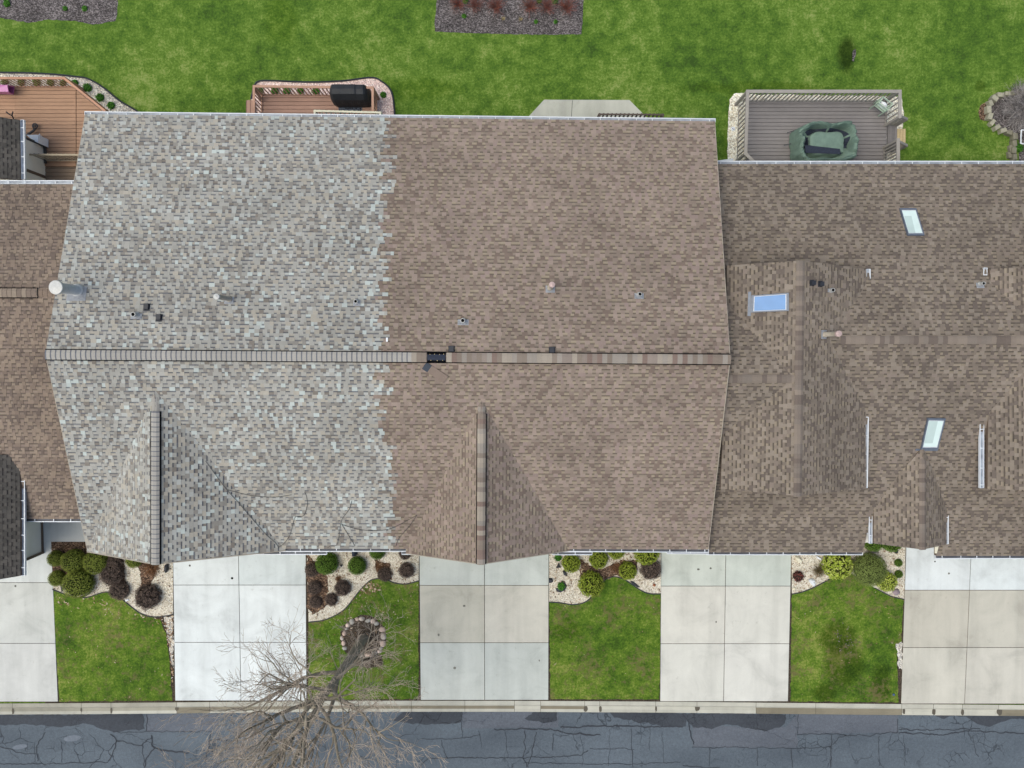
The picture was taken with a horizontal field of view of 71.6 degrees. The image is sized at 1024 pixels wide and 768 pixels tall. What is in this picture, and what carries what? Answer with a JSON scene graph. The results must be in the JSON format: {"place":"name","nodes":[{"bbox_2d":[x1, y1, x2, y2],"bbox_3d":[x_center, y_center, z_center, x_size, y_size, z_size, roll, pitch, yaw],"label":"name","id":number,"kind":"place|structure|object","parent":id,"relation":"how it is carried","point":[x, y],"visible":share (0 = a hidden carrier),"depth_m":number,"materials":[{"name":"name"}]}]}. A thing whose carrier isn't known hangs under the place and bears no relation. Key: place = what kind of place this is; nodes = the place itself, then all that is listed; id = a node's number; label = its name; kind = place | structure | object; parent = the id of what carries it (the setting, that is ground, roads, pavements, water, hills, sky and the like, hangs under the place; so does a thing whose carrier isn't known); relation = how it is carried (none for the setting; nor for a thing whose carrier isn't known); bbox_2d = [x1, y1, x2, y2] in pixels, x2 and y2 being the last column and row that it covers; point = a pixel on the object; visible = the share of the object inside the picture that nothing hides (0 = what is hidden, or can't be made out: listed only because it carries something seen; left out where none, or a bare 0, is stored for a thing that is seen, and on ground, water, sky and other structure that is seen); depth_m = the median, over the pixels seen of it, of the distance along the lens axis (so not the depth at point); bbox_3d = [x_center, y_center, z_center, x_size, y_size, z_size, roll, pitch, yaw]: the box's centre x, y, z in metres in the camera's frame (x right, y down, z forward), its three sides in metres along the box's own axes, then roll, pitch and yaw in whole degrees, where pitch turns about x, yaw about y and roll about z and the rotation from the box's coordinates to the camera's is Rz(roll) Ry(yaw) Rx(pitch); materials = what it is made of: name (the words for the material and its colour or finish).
{"place":"outdoors","nodes":[
{"label":"outdoors","id":0,"kind":"place"},
{"bbox_2d":[0,522,57,701],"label":"driveway","id":1,"kind":"structure","parent":0,"point":[28,672],"depth_m":29.86,"materials":[{"name":"concrete"}]},
{"bbox_2d":[173,555,305,700],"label":"driveway","id":2,"kind":"structure","parent":0,"point":[210,595],"depth_m":29.83,"materials":[{"name":"concrete"}]},
{"bbox_2d":[45,547,905,703],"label":"soil","id":3,"kind":"structure","parent":0,"point":[899,670],"depth_m":29.97,"materials":[{"name":"soil"}]},
{"bbox_2d":[53,590,171,701],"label":"front lawn","id":4,"kind":"structure","parent":3,"relation":"on","point":[128,645],"depth_m":29.90,"materials":[{"name":"green plant"}]},
{"bbox_2d":[53,559,172,615],"bbox_3d":[-16.740,7.963,29.762,5.109,0.001,3.658,0,92,0],"label":"gravel bed","id":5,"kind":"object","parent":3,"relation":"on","point":[163,607],"visible":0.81,"depth_m":29.79,"materials":[{"name":"gravel"}]},
{"bbox_2d":[47,570,64,586],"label":"clipped bush","id":6,"kind":"object","parent":5,"relation":"on","point":[55,577],"visible":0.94,"depth_m":29.45,"materials":[{"name":"green plant"}]},
{"bbox_2d":[51,542,87,575],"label":"mulch","id":7,"kind":"object","parent":5,"relation":"on","point":[64,547],"visible":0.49,"depth_m":29.70,"materials":[{"name":"wood"}]},
{"bbox_2d":[46,550,62,566],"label":"clipped bush","id":8,"kind":"object","parent":7,"relation":"on","point":[53,558],"visible":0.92,"depth_m":29.40,"materials":[{"name":"green plant"}]},
{"bbox_2d":[59,548,85,572],"bbox_3d":[-18.218,7.353,29.416,1.018,0.646,0.994,-10,92,0],"label":"clipped bush","id":9,"kind":"object","parent":7,"relation":"on","point":[72,559],"visible":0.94,"depth_m":29.26,"materials":[{"name":"green plant"}]},
{"bbox_2d":[61,569,95,598],"bbox_3d":[-17.991,8.293,29.372,1.279,0.813,1.250,24,92,-1],"label":"clipped bush","id":10,"kind":"object","parent":5,"relation":"on","point":[82,582],"visible":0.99,"depth_m":29.19,"materials":[{"name":"green plant"}]},
{"bbox_2d":[82,552,107,574],"bbox_3d":[-17.286,7.400,29.409,1.041,0.669,1.034,-34,92,1],"label":"clipped bush","id":11,"kind":"object","parent":5,"relation":"on","point":[95,563],"visible":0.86,"depth_m":29.23,"materials":[{"name":"green plant"}]},
{"bbox_2d":[52,589,172,616],"bbox_3d":[-16.735,9.070,29.790,5.165,0.043,0.614,15,92,-1],"label":"lawn edging","id":12,"kind":"object","parent":5,"relation":"on","point":[123,600],"visible":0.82,"depth_m":29.78,"materials":[{"name":"black plastic"}]},
{"bbox_2d":[107,558,124,581],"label":"mulch","id":13,"kind":"object","parent":5,"relation":"on","point":[123,565],"visible":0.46,"depth_m":29.74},
{"bbox_2d":[98,563,124,586],"bbox_3d":[-16.654,7.965,29.505,1.102,0.638,1.162,-38,92,2],"label":"bare shrub","id":14,"kind":"object","parent":13,"relation":"on","point":[110,574],"visible":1,"depth_m":29.38,"materials":[{"name":"brown plant"}]},
{"bbox_2d":[106,556,122,569],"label":"bare shrub","id":15,"kind":"object","parent":13,"relation":"on","point":[113,561],"visible":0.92,"depth_m":29.48,"materials":[{"name":"brown plant"}]},
{"bbox_2d":[108,580,129,600],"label":"bare shrub","id":16,"kind":"object","parent":5,"relation":"on","point":[120,592],"visible":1,"depth_m":29.48,"materials":[{"name":"brown plant"}]},
{"bbox_2d":[130,582,162,610],"bbox_3d":[-15.208,8.828,29.518,1.199,0.694,1.265,-27,92,1],"label":"bare shrub","id":17,"kind":"object","parent":5,"relation":"on","point":[147,597],"visible":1,"depth_m":29.41,"materials":[{"name":"brown plant"}]},
{"bbox_2d":[138,563,161,586],"bbox_3d":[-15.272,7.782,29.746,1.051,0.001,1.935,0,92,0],"label":"mulch","id":18,"kind":"object","parent":5,"relation":"on","point":[146,579],"visible":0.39,"depth_m":29.76,"materials":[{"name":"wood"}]},
{"bbox_2d":[164,616,174,667],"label":"gravel","id":19,"kind":"structure","parent":3,"relation":"on","point":[171,650],"depth_m":29.86,"materials":[{"name":"gravel"}]},
{"bbox_2d":[307,552,418,621],"bbox_3d":[-6.243,8.077,29.767,4.724,0.001,3.884,0,92,0],"label":"gravel bed","id":20,"kind":"object","parent":3,"relation":"on","point":[392,558],"visible":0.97,"depth_m":29.77,"materials":[{"name":"gravel"}]},
{"bbox_2d":[306,555,328,613],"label":"mulch","id":21,"kind":"object","parent":20,"relation":"on","point":[322,579],"visible":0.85,"depth_m":29.78,"materials":[{"name":"wood"}]},
{"bbox_2d":[305,563,318,576],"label":"bare shrub","id":22,"kind":"object","parent":21,"relation":"on","point":[310,570],"visible":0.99,"depth_m":29.54,"materials":[{"name":"brown plant"}]},
{"bbox_2d":[307,580,322,595],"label":"bare shrub","id":23,"kind":"object","parent":21,"relation":"on","point":[314,587],"visible":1,"depth_m":29.58,"materials":[{"name":"brown plant"}]},
{"bbox_2d":[308,595,321,608],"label":"bare shrub","id":24,"kind":"object","parent":21,"relation":"on","point":[315,601],"visible":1,"depth_m":29.62,"materials":[{"name":"brown plant"}]},
{"bbox_2d":[315,552,338,574],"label":"clipped bush","id":25,"kind":"object","parent":20,"relation":"on","point":[327,564],"visible":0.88,"depth_m":29.27,"materials":[{"name":"green plant"}]},
{"bbox_2d":[323,593,337,605],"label":"bare shrub","id":26,"kind":"object","parent":20,"relation":"on","point":[331,599],"visible":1,"depth_m":29.61,"materials":[{"name":"brown plant"}]},
{"bbox_2d":[334,579,350,595],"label":"bare shrub","id":27,"kind":"object","parent":20,"relation":"on","point":[342,587],"visible":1,"depth_m":29.53,"materials":[{"name":"brown plant"}]},
{"bbox_2d":[347,556,365,574],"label":"clipped bush","id":28,"kind":"object","parent":20,"relation":"on","point":[356,566],"visible":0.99,"depth_m":29.36,"materials":[{"name":"green plant"}]},
{"bbox_2d":[308,578,418,622],"bbox_3d":[-6.357,8.844,29.780,4.956,0.043,0.850,-23,92,1],"label":"lawn edging","id":29,"kind":"object","parent":20,"relation":"on","point":[355,596],"visible":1,"depth_m":29.77,"materials":[{"name":"black plastic"}]},
{"bbox_2d":[377,567,391,581],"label":"bare shrub","id":30,"kind":"object","parent":20,"relation":"on","point":[383,574],"visible":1,"depth_m":29.54,"materials":[{"name":"brown plant"}]},
{"bbox_2d":[398,562,415,578],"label":"bare shrub","id":31,"kind":"object","parent":20,"relation":"on","point":[405,569],"visible":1,"depth_m":29.51,"materials":[{"name":"brown plant"}]},
{"bbox_2d":[308,579,418,699],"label":"front lawn","id":32,"kind":"structure","parent":3,"relation":"on","point":[392,594],"depth_m":29.88,"materials":[{"name":"green plant"}]},
{"bbox_2d":[340,615,385,660],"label":"mulch","id":33,"kind":"object","parent":32,"relation":"on","point":[360,627],"visible":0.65,"depth_m":29.86,"materials":[{"name":"wood"}]},
{"bbox_2d":[152,592,446,767],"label":"bare tree","id":34,"kind":"object","parent":33,"relation":"on","point":[320,697],"visible":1,"depth_m":22.81,"materials":[{"name":"brown plant"}]},
{"bbox_2d":[352,655,382,668],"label":"mulch","id":35,"kind":"object","parent":32,"relation":"on","point":[380,659],"visible":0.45,"depth_m":29.92,"materials":[{"name":"wood"}]},
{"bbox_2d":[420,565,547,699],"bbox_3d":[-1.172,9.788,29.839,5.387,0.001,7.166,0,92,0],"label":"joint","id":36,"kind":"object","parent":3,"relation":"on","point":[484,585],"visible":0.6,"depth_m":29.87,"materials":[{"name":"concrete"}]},
{"bbox_2d":[549,577,660,699],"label":"front lawn","id":37,"kind":"structure","parent":3,"relation":"on","point":[589,666],"depth_m":29.89,"materials":[{"name":"green plant"}]},
{"bbox_2d":[549,552,660,603],"bbox_3d":[3.901,7.701,29.751,4.691,0.001,3.131,0,92,0],"label":"gravel bed","id":38,"kind":"object","parent":3,"relation":"on","point":[645,586],"visible":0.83,"depth_m":29.77,"materials":[{"name":"gravel"}]},
{"bbox_2d":[561,555,580,572],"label":"loose bush","id":39,"kind":"object","parent":38,"relation":"on","point":[572,563],"visible":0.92,"depth_m":29.36,"materials":[{"name":"green plant"}]},
{"bbox_2d":[577,570,604,597],"bbox_3d":[3.270,8.327,29.421,1.162,0.737,1.153,19,92,-1],"label":"loose bush","id":40,"kind":"object","parent":38,"relation":"on","point":[591,583],"visible":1,"depth_m":29.26,"materials":[{"name":"green plant"}]},
{"bbox_2d":[588,552,608,569],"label":"loose bush","id":41,"kind":"object","parent":38,"relation":"on","point":[599,560],"visible":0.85,"depth_m":29.34,"materials":[{"name":"green plant"}]},
{"bbox_2d":[549,576,660,604],"bbox_3d":[3.855,8.616,29.770,4.694,0.043,1.014,-7,92,0],"label":"lawn edging","id":42,"kind":"object","parent":38,"relation":"on","point":[602,582],"visible":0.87,"depth_m":29.77,"materials":[{"name":"black plastic"}]},
{"bbox_2d":[579,559,636,579],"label":"mulch","id":43,"kind":"object","parent":38,"relation":"on","point":[606,572],"visible":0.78,"depth_m":29.75,"materials":[{"name":"wood"}]},
{"bbox_2d":[618,561,636,579],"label":"loose bush","id":44,"kind":"object","parent":43,"relation":"on","point":[627,570],"visible":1,"depth_m":29.39,"materials":[{"name":"green plant"}]},
{"bbox_2d":[634,552,659,565],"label":"loose bush","id":45,"kind":"object","parent":38,"relation":"on","point":[645,557],"visible":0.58,"depth_m":29.16,"materials":[{"name":"green plant"}]},
{"bbox_2d":[639,561,661,580],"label":"bare shrub","id":46,"kind":"object","parent":38,"relation":"on","point":[652,570],"visible":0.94,"depth_m":29.40,"materials":[{"name":"brown plant"}]},
{"bbox_2d":[790,574,904,702],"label":"front lawn","id":47,"kind":"structure","parent":3,"relation":"on","point":[857,607],"depth_m":29.89,"materials":[{"name":"green plant"}]},
{"bbox_2d":[51,546,904,700],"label":"fallen leaves","id":48,"kind":"object","parent":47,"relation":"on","point":[371,588],"visible":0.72,"depth_m":29.77,"materials":[{"name":"beige plant"}]},
{"bbox_2d":[791,547,904,598],"bbox_3d":[14.071,7.590,29.746,4.795,0.001,2.909,0,92,0],"label":"gravel bed","id":49,"kind":"object","parent":3,"relation":"on","point":[810,561],"visible":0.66,"depth_m":29.75,"materials":[{"name":"gravel"}]},
{"bbox_2d":[819,555,853,580],"bbox_3d":[13.518,7.524,29.368,1.366,0.711,1.326,29,92,-1],"label":"leafy bush","id":50,"kind":"object","parent":49,"relation":"on","point":[836,567],"visible":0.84,"depth_m":29.19,"materials":[{"name":"green plant"}]},
{"bbox_2d":[851,552,887,586],"bbox_3d":[14.804,7.700,29.306,1.432,0.816,1.436,21,92,-1],"label":"clipped bush","id":51,"kind":"object","parent":49,"relation":"on","point":[870,569],"visible":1,"depth_m":29.11,"materials":[{"name":"green plant"}]},
{"bbox_2d":[864,543,884,551],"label":"clipped bush","id":52,"kind":"object","parent":49,"relation":"on","point":[873,547],"visible":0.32,"depth_m":29.23,"materials":[{"name":"green plant"}]},
{"bbox_2d":[877,571,897,591],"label":"leafy bush","id":53,"kind":"object","parent":49,"relation":"on","point":[890,582],"visible":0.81,"depth_m":29.39,"materials":[{"name":"green plant"}]},
{"bbox_2d":[896,642,902,668],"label":"edging stones","id":54,"kind":"object","parent":3,"relation":"on","point":[899,653],"visible":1,"depth_m":29.90,"materials":[{"name":"stone"}]},
{"bbox_2d":[420,554,548,699],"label":"driveway","id":55,"kind":"structure","parent":0,"point":[516,671],"depth_m":29.84,"materials":[{"name":"concrete"}]},
{"bbox_2d":[0,0,1023,704],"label":"lawn","id":56,"kind":"structure","parent":0,"point":[948,68],"depth_m":28.85,"materials":[{"name":"green plant"}]},
{"bbox_2d":[0,117,80,578],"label":"neighbour house","id":57,"kind":"structure","parent":56,"relation":"on","point":[36,488],"depth_m":26.43,"materials":[{"name":"concrete"}]},
{"bbox_2d":[0,0,117,24],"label":"mulch bed","id":58,"kind":"object","parent":56,"relation":"on","point":[96,12],"visible":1,"depth_m":28.77,"materials":[{"name":"gravel"}]},
{"bbox_2d":[50,522,84,541],"bbox_3d":[-18.515,6.058,29.650,1.495,0.120,1.034,0,92,0],"label":"porch step","id":59,"kind":"object","parent":56,"relation":"on","point":[66,531],"visible":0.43,"depth_m":29.59,"materials":[{"name":"concrete"}]},
{"bbox_2d":[0,73,135,111],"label":"gravel bed","id":60,"kind":"object","parent":56,"relation":"on","point":[96,89],"visible":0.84,"depth_m":28.89,"materials":[{"name":"gravel"}]},
{"bbox_2d":[0,77,107,179],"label":"wood deck","id":61,"kind":"structure","parent":60,"relation":"on","point":[55,113],"depth_m":28.61,"materials":[{"name":"wood"}]},
{"bbox_2d":[0,85,14,94],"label":"pink tub","id":62,"kind":"object","parent":61,"relation":"on","point":[6,89],"visible":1,"depth_m":28.19,"materials":[{"name":"plastic"}]},
{"bbox_2d":[27,134,47,146],"bbox_3d":[-18.901,-9.779,28.324,0.540,0.640,0.375,16,92,-1],"label":"storage box","id":63,"kind":"object","parent":61,"relation":"on","point":[39,139],"visible":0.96,"depth_m":28.09,"materials":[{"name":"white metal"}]},
{"bbox_2d":[29,153,77,160],"bbox_3d":[-18.015,-9.004,28.227,2.183,0.920,0.088,0,92,0],"label":"privacy railing","id":64,"kind":"object","parent":61,"relation":"on","point":[58,157],"visible":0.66,"depth_m":28.19,"materials":[{"name":"wood"}]},
{"bbox_2d":[0,72,138,111],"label":"lawn edging","id":65,"kind":"object","parent":60,"relation":"on","point":[109,92],"visible":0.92,"depth_m":28.82,"materials":[{"name":"black plastic"}]},
{"bbox_2d":[251,78,393,114],"bbox_3d":[-7.698,-11.490,28.920,5.874,0.001,1.956,0,92,0],"label":"gravel bed","id":66,"kind":"object","parent":56,"relation":"on","point":[385,106],"visible":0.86,"depth_m":28.90,"materials":[{"name":"gravel"}]},
{"bbox_2d":[246,85,379,114],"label":"wood deck","id":67,"kind":"structure","parent":66,"relation":"on","point":[298,103],"depth_m":28.58,"materials":[{"name":"wood"}]},
{"bbox_2d":[313,110,382,114],"bbox_3d":[-6.402,-10.395,28.289,2.674,1.376,0.562,1,92,0],"label":"cream railing","id":68,"kind":"object","parent":67,"relation":"attached to","point":[347,111],"visible":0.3,"depth_m":27.60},
{"bbox_2d":[330,84,370,107],"bbox_3d":[-6.376,-11.381,28.016,1.460,1.137,0.632,0,92,0],"label":"covered grill","id":69,"kind":"object","parent":67,"relation":"on","point":[349,95],"visible":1,"depth_m":27.63,"materials":[{"name":"fabric"}]},
{"bbox_2d":[250,77,395,114],"bbox_3d":[-7.552,-11.940,28.861,6.012,0.069,1.688,9,92,0],"label":"lawn edging","id":70,"kind":"object","parent":66,"relation":"on","point":[256,82],"visible":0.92,"depth_m":28.82,"materials":[{"name":"black plastic"}]},
{"bbox_2d":[45,111,730,564],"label":"duplex house","id":71,"kind":"structure","parent":56,"relation":"on","point":[269,311],"depth_m":25.33,"materials":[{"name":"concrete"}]},
{"bbox_2d":[205,461,307,547],"bbox_3d":[-9.034,3.901,26.203,2.286,1.145,4.153,-33,92,1],"label":"heating cable","id":72,"kind":"object","parent":71,"relation":"on","point":[259,496],"visible":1,"depth_m":26.17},
{"bbox_2d":[422,363,447,382],"bbox_3d":[-2.659,-0.391,24.552,0.904,0.215,0.296,34,92,-1],"label":"loose shingle strip","id":73,"kind":"object","parent":71,"relation":"on","point":[435,372],"visible":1,"depth_m":24.55,"materials":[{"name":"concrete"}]},
{"bbox_2d":[434,0,583,34],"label":"mulch bed","id":74,"kind":"object","parent":56,"relation":"on","point":[450,21],"visible":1,"depth_m":28.78,"materials":[{"name":"wood"}]},
{"bbox_2d":[480,0,507,18],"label":"red twig shrub","id":75,"kind":"object","parent":74,"relation":"on","point":[495,6],"visible":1,"depth_m":28.54,"materials":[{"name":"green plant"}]},
{"bbox_2d":[519,0,539,15],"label":"red twig shrub","id":76,"kind":"object","parent":74,"relation":"on","point":[529,6],"visible":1,"depth_m":28.56,"materials":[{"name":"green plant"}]},
{"bbox_2d":[538,0,556,14],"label":"red twig shrub","id":77,"kind":"object","parent":74,"relation":"on","point":[547,5],"visible":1,"depth_m":28.58,"materials":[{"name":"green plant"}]},
{"bbox_2d":[555,0,578,15],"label":"red twig shrub","id":78,"kind":"object","parent":74,"relation":"on","point":[566,6],"visible":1,"depth_m":28.52,"materials":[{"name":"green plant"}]},
{"bbox_2d":[530,100,646,117],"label":"patio","id":79,"kind":"structure","parent":56,"relation":"on","point":[576,108],"depth_m":28.88,"materials":[{"name":"concrete"}]},
{"bbox_2d":[597,113,663,117],"bbox_3d":[4.627,-10.303,28.318,2.636,1.326,0.590,0,92,0],"label":"dark railing","id":80,"kind":"object","parent":79,"relation":"on","point":[637,114],"visible":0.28,"depth_m":27.69,"materials":[{"name":"metal"}]},
{"bbox_2d":[727,93,903,160],"bbox_3d":[12.380,-10.276,28.973,7.198,0.001,3.150,0,92,0],"label":"gravel bed","id":81,"kind":"object","parent":56,"relation":"on","point":[732,135],"visible":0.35,"depth_m":28.94,"materials":[{"name":"gravel"}]},
{"bbox_2d":[734,90,907,160],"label":"wood deck","id":82,"kind":"structure","parent":81,"relation":"on","point":[769,124],"depth_m":28.54,"materials":[{"name":"wood"}]},
{"bbox_2d":[784,121,858,160],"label":"covered patio set","id":83,"kind":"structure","parent":82,"relation":"on","point":[819,141],"depth_m":27.79,"materials":[{"name":"green fabric"}]},
{"bbox_2d":[869,96,892,116],"bbox_3d":[14.622,-11.002,28.146,0.509,0.770,0.329,38,92,-2],"label":"chair","id":84,"kind":"object","parent":82,"relation":"on","point":[881,104],"visible":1,"depth_m":27.97,"materials":[{"name":"green paint"}]},
{"bbox_2d":[991,96,1023,160],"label":"mulch bed","id":85,"kind":"object","parent":56,"relation":"on","point":[1001,121],"visible":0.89,"depth_m":28.95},
{"bbox_2d":[996,79,1023,135],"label":"weeping shrub","id":86,"kind":"object","parent":85,"relation":"on","point":[1017,107],"visible":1,"depth_m":28.68,"materials":[{"name":"grey plant"}]},
{"bbox_2d":[0,711,1023,767],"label":"road","id":87,"kind":"structure","parent":0,"point":[93,743],"depth_m":30.20,"materials":[{"name":"asphalt"}]},
{"bbox_2d":[0,714,144,731],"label":"asphalt patch","id":88,"kind":"object","parent":87,"relation":"on","point":[116,722],"visible":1,"depth_m":30.14,"materials":[{"name":"asphalt"}]},
{"bbox_2d":[146,714,218,731],"bbox_3d":[-13.995,14.387,30.146,3.084,0.001,0.796,0,92,0],"label":"asphalt patch","id":89,"kind":"object","parent":87,"relation":"on","point":[172,725],"visible":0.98,"depth_m":30.14,"materials":[{"name":"asphalt"}]},
{"bbox_2d":[393,712,461,724],"bbox_3d":[-3.602,14.184,30.133,2.986,0.001,0.598,0,92,0],"label":"asphalt patch","id":90,"kind":"object","parent":87,"relation":"on","point":[425,718],"visible":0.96,"depth_m":30.13,"materials":[{"name":"asphalt"}]},
{"bbox_2d":[462,712,557,727],"bbox_3d":[-0.072,14.255,30.140,4.090,0.001,0.749,0,92,0],"label":"asphalt patch","id":91,"kind":"object","parent":87,"relation":"on","point":[494,720],"visible":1,"depth_m":30.14,"materials":[{"name":"asphalt"}]},
{"bbox_2d":[0,701,1023,715],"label":"kerb","id":92,"kind":"structure","parent":87,"relation":"on","point":[578,706],"depth_m":30.09,"materials":[{"name":"concrete"}]},
{"bbox_2d":[12,706,1001,714],"bbox_3d":[-0.214,13.810,30.053,41.986,0.102,0.498,0,92,0],"label":"kerb stain","id":93,"kind":"object","parent":92,"relation":"on","point":[999,712],"visible":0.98,"depth_m":30.09,"materials":[{"name":"concrete"}]},
{"bbox_2d":[0,712,1023,767],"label":"road crack","id":94,"kind":"object","parent":87,"relation":"on","point":[552,743],"visible":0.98,"depth_m":30.17,"materials":[{"name":"asphalt"}]},
{"bbox_2d":[525,712,556,722],"bbox_3d":[1.227,14.146,30.131,1.385,0.001,0.509,0,92,0],"label":"asphalt patch","id":95,"kind":"object","parent":87,"relation":"on","point":[544,717],"visible":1,"depth_m":30.13,"materials":[{"name":"asphalt"}]},
{"bbox_2d":[610,712,685,726],"bbox_3d":[5.775,14.231,30.134,3.262,0.001,0.720,0,92,0],"label":"asphalt patch","id":96,"kind":"object","parent":87,"relation":"on","point":[668,719],"visible":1,"depth_m":30.13,"materials":[{"name":"asphalt"}]},
{"bbox_2d":[686,713,785,730],"bbox_3d":[9.477,14.344,30.140,4.327,0.001,0.832,0,92,0],"label":"asphalt patch","id":97,"kind":"object","parent":87,"relation":"on","point":[764,722],"visible":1,"depth_m":30.14,"materials":[{"name":"asphalt"}]},
{"bbox_2d":[692,715,797,747],"bbox_3d":[9.911,14.758,30.162,4.494,0.001,1.443,0,92,0],"label":"asphalt patch","id":98,"kind":"object","parent":87,"relation":"on","point":[730,736],"visible":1,"depth_m":30.17,"materials":[{"name":"asphalt"}]},
{"bbox_2d":[798,715,897,733],"bbox_3d":[14.278,14.449,30.149,4.277,0.001,0.834,0,92,0],"label":"asphalt patch","id":99,"kind":"object","parent":87,"relation":"on","point":[816,724],"visible":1,"depth_m":30.15,"materials":[{"name":"asphalt"}]},
{"bbox_2d":[935,715,1023,726],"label":"asphalt patch","id":100,"kind":"object","parent":87,"relation":"on","point":[988,721],"visible":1,"depth_m":30.13,"materials":[{"name":"asphalt"}]},
{"bbox_2d":[660,552,790,701],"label":"driveway","id":101,"kind":"structure","parent":0,"point":[750,603],"depth_m":29.84,"materials":[{"name":"concrete"}]},
{"bbox_2d":[706,161,1023,558],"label":"terrace house","id":102,"kind":"structure","parent":0,"point":[875,386],"depth_m":25.91,"materials":[{"name":"concrete"}]},
{"bbox_2d":[901,547,1023,703],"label":"driveway","id":103,"kind":"structure","parent":0,"point":[939,600],"depth_m":29.85,"materials":[{"name":"concrete"}]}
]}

